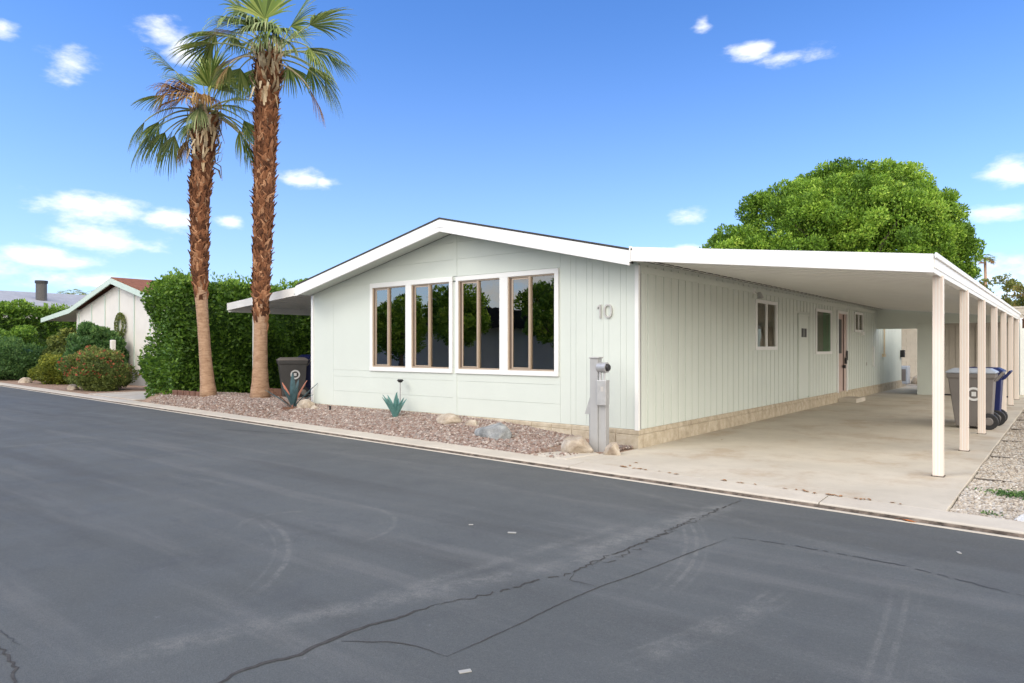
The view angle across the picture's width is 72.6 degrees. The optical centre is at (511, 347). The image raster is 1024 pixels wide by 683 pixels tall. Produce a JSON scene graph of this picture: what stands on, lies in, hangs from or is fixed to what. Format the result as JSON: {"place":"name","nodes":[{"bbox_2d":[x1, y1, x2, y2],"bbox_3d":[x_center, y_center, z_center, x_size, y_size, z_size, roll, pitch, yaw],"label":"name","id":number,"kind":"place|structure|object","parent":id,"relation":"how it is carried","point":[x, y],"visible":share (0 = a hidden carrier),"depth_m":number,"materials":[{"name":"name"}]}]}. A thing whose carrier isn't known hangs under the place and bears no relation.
{"place":"outdoors","nodes":[
{"label":"outdoors","id":0,"kind":"place"},
{"bbox_2d":[56,289,87,294],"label":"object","id":1,"kind":"object","parent":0,"point":[71,293],"visible":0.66,"depth_m":84.72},
{"bbox_2d":[0,379,146,401],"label":"garden soil","id":2,"kind":"structure","parent":0,"point":[62,387],"depth_m":26.12,"materials":[{"name":"brown soil"}]},
{"bbox_2d":[0,324,38,368],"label":"bright shrub","id":3,"kind":"object","parent":2,"relation":"on","point":[26,333],"visible":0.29,"depth_m":35.33,"materials":[{"name":"green plant"}]},
{"bbox_2d":[0,334,46,379],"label":"round shrub","id":4,"kind":"object","parent":2,"relation":"on","point":[18,359],"visible":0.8,"depth_m":31.82,"materials":[{"name":"green plant"}]},
{"bbox_2d":[18,377,32,382],"bbox_3d":[-20.674,1.426,29.592,0.538,0.366,0.466,0,0,-3],"label":"rock","id":5,"kind":"object","parent":2,"relation":"on","point":[25,380],"visible":0.69,"depth_m":29.44,"materials":[{"name":"beige stone"}]},
{"bbox_2d":[0,298,76,348],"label":"hedge","id":6,"kind":"object","parent":2,"relation":"on","point":[10,312],"visible":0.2,"depth_m":38.95,"materials":[{"name":"green plant"}]},
{"bbox_2d":[0,280,85,318],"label":"home","id":7,"kind":"object","parent":2,"relation":"on","point":[40,296],"visible":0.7,"depth_m":44.39,"materials":[{"name":"grey plastic"}]},
{"bbox_2d":[27,353,73,384],"bbox_3d":[-18.802,0.868,28.848,2.711,1.329,1.900,0,0,39],"label":"shrub","id":8,"kind":"object","parent":2,"relation":"on","point":[45,371],"visible":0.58,"depth_m":28.16,"materials":[{"name":"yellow plant"}]},
{"bbox_2d":[40,327,76,355],"bbox_3d":[-20.465,0.271,32.547,3.270,2.548,2.681,0,0,39],"label":"loose shrub","id":9,"kind":"object","parent":2,"relation":"on","point":[56,348],"visible":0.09,"depth_m":31.92,"materials":[{"name":"green plant"}]},
{"bbox_2d":[67,384,79,389],"bbox_3d":[-15.560,1.440,24.736,0.425,0.324,0.400,0,0,11],"label":"rock","id":10,"kind":"object","parent":2,"relation":"on","point":[72,387],"visible":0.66,"depth_m":24.58,"materials":[{"name":"beige stone"}]},
{"bbox_2d":[56,320,129,373],"bbox_3d":[-16.604,0.207,27.768,2.859,2.669,2.336,0,0,39],"label":"dark shrub","id":11,"kind":"object","parent":2,"relation":"on","point":[89,334],"visible":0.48,"depth_m":27.33,"materials":[{"name":"green plant"}]},
{"bbox_2d":[57,345,139,391],"bbox_3d":[-14.588,0.702,24.700,2.934,1.650,2.268,0,0,39],"label":"flowering shrub","id":12,"kind":"object","parent":2,"relation":"on","point":[95,368],"visible":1,"depth_m":24.05,"materials":[{"name":"green plant"}]},
{"bbox_2d":[41,277,172,385],"bbox_3d":[-12.217,-0.700,36.839,11.900,4.400,18.320,0,0,39],"label":"neighbour home","id":13,"kind":"object","parent":2,"relation":"on","point":[105,302],"visible":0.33,"depth_m":28.53,"materials":[{"name":"beige"}]},
{"bbox_2d":[114,312,125,337],"bbox_3d":[-15.965,-0.923,28.391,0.986,1.091,0.207,0,0,39],"label":"wreath","id":14,"kind":"object","parent":13,"relation":"attached to","point":[119,316],"visible":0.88,"depth_m":28.29,"materials":[{"name":"green plant"}]},
{"bbox_2d":[110,340,115,349],"bbox_3d":[-14.747,0.600,25.750,0.160,1.800,0.160,0,0,39],"label":"garden lamp post","id":15,"kind":"object","parent":2,"relation":"on","point":[112,344],"visible":0.27,"depth_m":25.69,"materials":[{"name":"white paint"}]},
{"bbox_2d":[138,354,168,384],"bbox_3d":[-12.175,0.658,24.586,2.084,1.759,1.748,0,0,39],"label":"corner shrub","id":16,"kind":"object","parent":2,"relation":"on","point":[140,372],"visible":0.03,"depth_m":24.45,"materials":[{"name":"green plant"}]},
{"bbox_2d":[91,391,152,399],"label":"neighbour driveway","id":17,"kind":"structure","parent":0,"point":[137,395],"depth_m":21.50,"materials":[{"name":"concrete"}]},
{"bbox_2d":[0,386,1023,682],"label":"road","id":18,"kind":"structure","parent":0,"point":[146,546],"depth_m":4.79,"materials":[{"name":"grey asphalt"}]},
{"bbox_2d":[458,669,471,673],"bbox_3d":[-0.225,1.546,3.334,0.060,0.004,0.027,0,0,-20],"label":"paper scrap","id":19,"kind":"object","parent":18,"relation":"on","point":[464,671],"visible":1,"depth_m":3.33,"materials":[{"name":"white paper"}]},
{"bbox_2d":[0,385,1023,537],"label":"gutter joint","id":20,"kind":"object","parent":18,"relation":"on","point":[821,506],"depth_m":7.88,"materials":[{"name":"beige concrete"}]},
{"bbox_2d":[3,386,1023,539],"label":"gutter lip","id":21,"kind":"object","parent":18,"relation":"on","point":[626,479],"visible":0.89,"depth_m":7.81,"materials":[{"name":"beige concrete"}]},
{"bbox_2d":[0,0,1023,300],"label":"sky","id":22,"kind":"structure","parent":0,"point":[622,123],"materials":[{"name":"blue"}]},
{"bbox_2d":[582,386,1023,510],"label":"driveway","id":23,"kind":"structure","parent":0,"point":[876,447],"depth_m":9.83,"materials":[{"name":"concrete"}]},
{"bbox_2d":[629,246,1020,477],"bbox_3d":[8.320,0.021,15.287,3.860,2.933,16.730,0,0,39],"label":"carport","id":24,"kind":"object","parent":23,"relation":"on","point":[937,285],"visible":0.91,"depth_m":10.05,"materials":[{"name":"white paint"}]},
{"bbox_2d":[876,309,1019,397],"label":"storage shed","id":25,"kind":"structure","parent":23,"relation":"on","point":[920,322],"depth_m":22.04,"materials":[{"name":"white"}]},
{"bbox_2d":[945,368,1005,429],"bbox_3d":[8.643,0.933,12.999,0.896,1.109,0.638,0,0,39],"label":"wheeled bin","id":26,"kind":"object","parent":23,"relation":"on","point":[993,419],"visible":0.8,"depth_m":12.80,"materials":[{"name":"grey plastic"}]},
{"bbox_2d":[969,367,1012,425],"bbox_3d":[9.234,0.933,13.641,0.896,1.109,0.638,0,0,39],"label":"wheeled bin","id":27,"kind":"object","parent":23,"relation":"on","point":[1001,413],"visible":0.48,"depth_m":13.29,"materials":[{"name":"blue plastic"}]},
{"bbox_2d":[1020,318,1023,394],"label":"side gate","id":28,"kind":"structure","parent":23,"relation":"on","point":[1021,361],"depth_m":22.06,"materials":[{"name":"white paint"}]},
{"bbox_2d":[906,377,916,385],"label":"yard ground","id":29,"kind":"structure","parent":0,"point":[910,384],"depth_m":28.84,"materials":[{"name":"beige concrete"}]},
{"bbox_2d":[699,156,986,279],"bbox_3d":[17.125,-4.326,37.410,14.702,11.897,9.273,0,0,19],"label":"ficus tree","id":30,"kind":"object","parent":29,"relation":"on","point":[888,205],"visible":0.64,"depth_m":34.84,"materials":[{"name":"green plant"}]},
{"bbox_2d":[901,366,909,383],"bbox_3d":[16.360,1.125,29.424,0.700,0.750,0.605,0,0,39],"label":"cooler unit","id":31,"kind":"object","parent":29,"relation":"on","point":[905,374],"visible":0.43,"depth_m":29.07,"materials":[{"name":"grey plastic"}]},
{"bbox_2d":[911,375,916,383],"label":"rock","id":32,"kind":"object","parent":29,"relation":"on","point":[914,380],"visible":0.28,"depth_m":29.26,"materials":[{"name":"beige stone"}]},
{"bbox_2d":[901,306,1023,376],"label":"block wall","id":33,"kind":"structure","parent":29,"relation":"on","point":[909,341],"depth_m":36.02,"materials":[{"name":"concrete"}]},
{"bbox_2d":[976,254,996,286],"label":"distant palm","id":34,"kind":"object","parent":29,"relation":"on","point":[988,259],"visible":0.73,"depth_m":61.89,"materials":[{"name":"brown plant"}]},
{"bbox_2d":[979,273,1023,304],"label":"tree","id":35,"kind":"object","parent":29,"relation":"on","point":[1010,283],"visible":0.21,"depth_m":48.13,"materials":[{"name":"green plant"}]},
{"bbox_2d":[1009,282,1023,306],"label":"tree","id":36,"kind":"object","parent":29,"relation":"on","point":[1019,301],"visible":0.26,"depth_m":44.66,"materials":[{"name":"green plant"}]},
{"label":"side yard ground","id":37,"kind":"structure","parent":0,"visible":0},
{"bbox_2d":[949,410,1023,520],"bbox_3d":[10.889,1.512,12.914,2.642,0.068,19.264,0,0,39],"label":"pale gravel","id":38,"kind":"structure","parent":37,"relation":"on","point":[972,496],"depth_m":7.69,"materials":[{"name":"beige gravel"}]},
{"bbox_2d":[980,510,1002,515],"bbox_3d":[4.336,1.498,6.288,0.252,0.067,0.183,0,0,-27],"label":"weed","id":39,"kind":"object","parent":38,"relation":"on","point":[983,511],"visible":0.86,"depth_m":6.30,"materials":[{"name":"green plant"}]},
{"bbox_2d":[967,487,1023,499],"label":"weed","id":40,"kind":"object","parent":38,"relation":"on","point":[1014,493],"visible":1,"depth_m":7.12,"materials":[{"name":"green plant"}]},
{"bbox_2d":[974,412,1023,482],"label":"gravel divider","id":41,"kind":"object","parent":38,"relation":"on","point":[992,480],"visible":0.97,"depth_m":9.55,"materials":[{"name":"grey gravel"}]},
{"bbox_2d":[1014,514,1023,521],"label":"rock","id":42,"kind":"object","parent":38,"relation":"on","point":[1020,518],"visible":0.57,"depth_m":6.03,"materials":[{"name":"white stone"}]},
{"label":"ground","id":43,"kind":"structure","parent":0,"visible":0},
{"bbox_2d":[141,390,632,457],"bbox_3d":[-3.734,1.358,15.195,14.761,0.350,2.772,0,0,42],"label":"gravel","id":44,"kind":"structure","parent":43,"relation":"on","point":[524,439],"depth_m":12.81,"materials":[{"name":"brown gravel"}]},
{"bbox_2d":[172,390,199,396],"bbox_3d":[-8.590,1.270,18.496,1.484,0.260,0.129,0,0,37],"label":"brick edging","id":45,"kind":"object","parent":44,"relation":"on","point":[184,392],"visible":0.51,"depth_m":18.47,"materials":[{"name":"brown brick"}]},
{"bbox_2d":[127,44,283,396],"bbox_3d":[-7.869,-3.379,18.246,3.572,9.463,3.393,0,0,39],"label":"fan palm","id":46,"kind":"object","parent":44,"relation":"on","point":[202,129],"visible":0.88,"depth_m":17.93,"materials":[{"name":"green plant"}]},
{"bbox_2d":[168,0,360,397],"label":"fan palm","id":47,"kind":"object","parent":44,"relation":"on","point":[265,78],"visible":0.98,"depth_m":17.18,"materials":[{"name":"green plant"}]},
{"bbox_2d":[267,372,317,409],"bbox_3d":[-4.811,0.927,15.199,1.091,0.816,0.520,0,0,-20],"label":"agave sculpture","id":48,"kind":"object","parent":44,"relation":"on","point":[292,396],"visible":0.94,"depth_m":15.20,"materials":[{"name":"plant"}]},
{"bbox_2d":[297,399,314,408],"bbox_3d":[-4.430,1.265,15.042,0.545,0.320,0.274,0,0,39],"label":"rock","id":49,"kind":"object","parent":44,"relation":"on","point":[305,403],"visible":0.52,"depth_m":14.92,"materials":[{"name":"beige stone"}]},
{"bbox_2d":[382,392,406,416],"bbox_3d":[-2.194,1.079,13.044,0.453,0.518,0.509,0,0,39],"label":"agave sculpture","id":50,"kind":"object","parent":44,"relation":"on","point":[395,407],"visible":0.87,"depth_m":12.96,"materials":[{"name":"teal plant"}]},
{"bbox_2d":[397,379,403,412],"bbox_3d":[-2.142,0.950,13.365,0.134,0.700,0.134,0,0,39],"label":"garden light","id":51,"kind":"object","parent":44,"relation":"on","point":[400,380],"visible":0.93,"depth_m":13.36,"materials":[{"name":"black plastic"}]},
{"bbox_2d":[436,413,461,424],"bbox_3d":[-1.130,1.291,12.299,0.354,0.275,0.597,0,0,-40],"label":"rock","id":52,"kind":"object","parent":44,"relation":"on","point":[447,418],"visible":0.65,"depth_m":12.13,"materials":[{"name":"beige stone"}]},
{"bbox_2d":[465,420,477,425],"bbox_3d":[-0.687,1.341,11.931,0.329,0.243,0.228,0,0,39],"label":"rock","id":53,"kind":"object","parent":44,"relation":"on","point":[472,422],"visible":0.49,"depth_m":11.84,"materials":[{"name":"beige stone"}]},
{"bbox_2d":[474,422,511,440],"bbox_3d":[-0.288,1.353,11.061,0.438,0.343,0.819,0,0,-37],"label":"rock","id":54,"kind":"object","parent":44,"relation":"on","point":[496,431],"visible":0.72,"depth_m":10.86,"materials":[{"name":"grey stone"}]},
{"bbox_2d":[585,357,610,451],"bbox_3d":[1.249,0.820,10.078,0.399,1.380,0.228,0,0,31],"label":"utility pedestal","id":55,"kind":"object","parent":44,"relation":"on","point":[597,409],"visible":0.91,"depth_m":10.04,"materials":[{"name":"grey metal"}]},
{"bbox_2d":[603,442,620,454],"bbox_3d":[1.395,1.446,9.764,0.234,0.256,0.232,0,0,0],"label":"rock","id":56,"kind":"object","parent":44,"relation":"on","point":[611,448],"visible":0.76,"depth_m":9.69,"materials":[{"name":"beige stone"}]},
{"bbox_2d":[0,382,1023,533],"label":"kerb","id":57,"kind":"structure","parent":43,"relation":"on","point":[997,524],"depth_m":8.03,"materials":[{"name":"concrete"}]},
{"bbox_2d":[531,451,597,458],"bbox_3d":[0.837,1.550,9.755,0.997,0.140,0.610,0,0,-31],"label":"concrete patch","id":58,"kind":"object","parent":43,"relation":"on","point":[567,456],"visible":0.34,"depth_m":9.69,"materials":[{"name":"beige concrete"}]},
{"bbox_2d":[560,435,593,452],"bbox_3d":[0.934,1.435,9.951,0.484,0.350,0.384,0,0,39],"label":"rock","id":59,"kind":"object","parent":58,"relation":"on","point":[575,444],"visible":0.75,"depth_m":9.82,"materials":[{"name":"beige stone"}]},
{"bbox_2d":[567,454,607,461],"bbox_3d":[1.136,1.555,9.631,0.243,0.130,1.030,0,0,39],"label":"driveway edge","id":60,"kind":"object","parent":43,"relation":"on","point":[585,458],"visible":0.29,"depth_m":9.48,"materials":[{"name":"concrete"}]},
{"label":"lot ground","id":61,"kind":"structure","parent":0,"visible":0},
{"bbox_2d":[137,267,310,397],"bbox_3d":[-5.259,-0.473,25.362,2.824,4.029,15.591,0,0,39],"label":"tall hedge","id":62,"kind":"object","parent":61,"relation":"on","point":[174,322],"visible":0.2,"depth_m":20.10,"materials":[{"name":"green plant"}]},
{"bbox_2d":[294,217,904,448],"bbox_3d":[5.367,-0.390,20.801,8.600,3.820,21.646,0,0,39],"label":"mobile home","id":63,"kind":"object","parent":61,"relation":"on","point":[439,315],"visible":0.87,"depth_m":12.54,"materials":[{"name":"white"}]},
{"bbox_2d":[227,287,311,368],"bbox_3d":[-1.134,-0.160,22.439,6.600,3.219,13.369,0,0,39],"label":"patio awning","id":64,"kind":"object","parent":63,"relation":"attached to","point":[287,302],"visible":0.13,"depth_m":19.46,"materials":[{"name":"white paint"}]},
{"bbox_2d":[373,286,404,367],"bbox_3d":[-2.366,-0.390,13.870,0.980,1.740,0.229,0,0,39],"label":"window","id":65,"kind":"structure","parent":63,"relation":"in","point":[389,302],"depth_m":13.80,"materials":[{"name":"glass"}]},
{"bbox_2d":[412,282,448,368],"bbox_3d":[-1.467,-0.390,13.152,1.000,1.740,0.229,0,0,39],"label":"window","id":66,"kind":"structure","parent":63,"relation":"in","point":[430,302],"depth_m":13.09,"materials":[{"name":"glass"}]},
{"bbox_2d":[459,278,498,369],"bbox_3d":[-0.519,-0.390,12.393,0.970,1.740,0.229,0,0,39],"label":"window","id":67,"kind":"structure","parent":63,"relation":"in","point":[478,299],"depth_m":12.32,"materials":[{"name":"glass"}]},
{"bbox_2d":[508,273,553,370],"bbox_3d":[0.379,-0.390,11.674,0.970,1.740,0.229,0,0,39],"label":"window","id":68,"kind":"structure","parent":63,"relation":"in","point":[531,297],"depth_m":11.60,"materials":[{"name":"glass"}]},
{"bbox_2d":[755,299,777,349],"bbox_3d":[5.330,-0.480,14.759,0.154,1.060,1.330,0,0,39],"label":"window","id":69,"kind":"structure","parent":63,"relation":"in","point":[766,312],"depth_m":14.71,"materials":[{"name":"white paint"}]},
{"bbox_2d":[797,313,809,398],"bbox_3d":[7.018,0.190,16.770,0.038,2.020,0.880,0,0,39],"label":"closet door","id":70,"kind":"structure","parent":63,"relation":"in","point":[803,320],"depth_m":16.75,"materials":[{"name":"white wood"}]},
{"bbox_2d":[815,308,831,353],"bbox_3d":[8.081,-0.420,18.199,0.154,1.180,1.500,0,0,39],"label":"window","id":71,"kind":"structure","parent":63,"relation":"in","point":[823,318],"depth_m":18.20,"materials":[{"name":"green glass"}]},
{"bbox_2d":[836,311,847,392],"bbox_3d":[9.298,0.105,19.563,0.114,2.270,1.070,0,0,39],"label":"door","id":72,"kind":"structure","parent":63,"relation":"in","point":[841,316],"depth_m":19.56,"materials":[{"name":"white paint"}]},
{"bbox_2d":[854,312,862,331],"bbox_3d":[10.480,-0.780,21.198,0.154,0.620,1.080,0,0,39],"label":"window","id":73,"kind":"structure","parent":63,"relation":"in","point":[858,317],"depth_m":21.14,"materials":[{"name":"white paint"}]},
{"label":"patio slab","id":74,"kind":"structure","parent":61,"relation":"on","visible":0},
{"bbox_2d":[270,388,283,396],"bbox_3d":[-6.644,1.295,19.616,1.420,0.310,0.140,0,0,39],"label":"brick edging","id":75,"kind":"object","parent":74,"relation":"on","point":[278,391],"visible":0.23,"depth_m":19.51,"materials":[{"name":"brown brick"}]},
{"bbox_2d":[276,357,310,396],"bbox_3d":[-5.945,0.800,19.026,0.895,1.089,0.638,0,0,-23],"label":"wheeled bin","id":76,"kind":"object","parent":74,"relation":"on","point":[288,366],"visible":0.8,"depth_m":18.77,"materials":[{"name":"grey plastic"}]},
{"bbox_2d":[298,354,310,393],"bbox_3d":[-5.578,0.759,19.757,0.895,1.149,0.638,0,0,-23],"label":"wheeled bin","id":77,"kind":"object","parent":74,"relation":"on","point":[308,374],"visible":0.02,"depth_m":19.44,"materials":[{"name":"blue plastic"}]}
]}

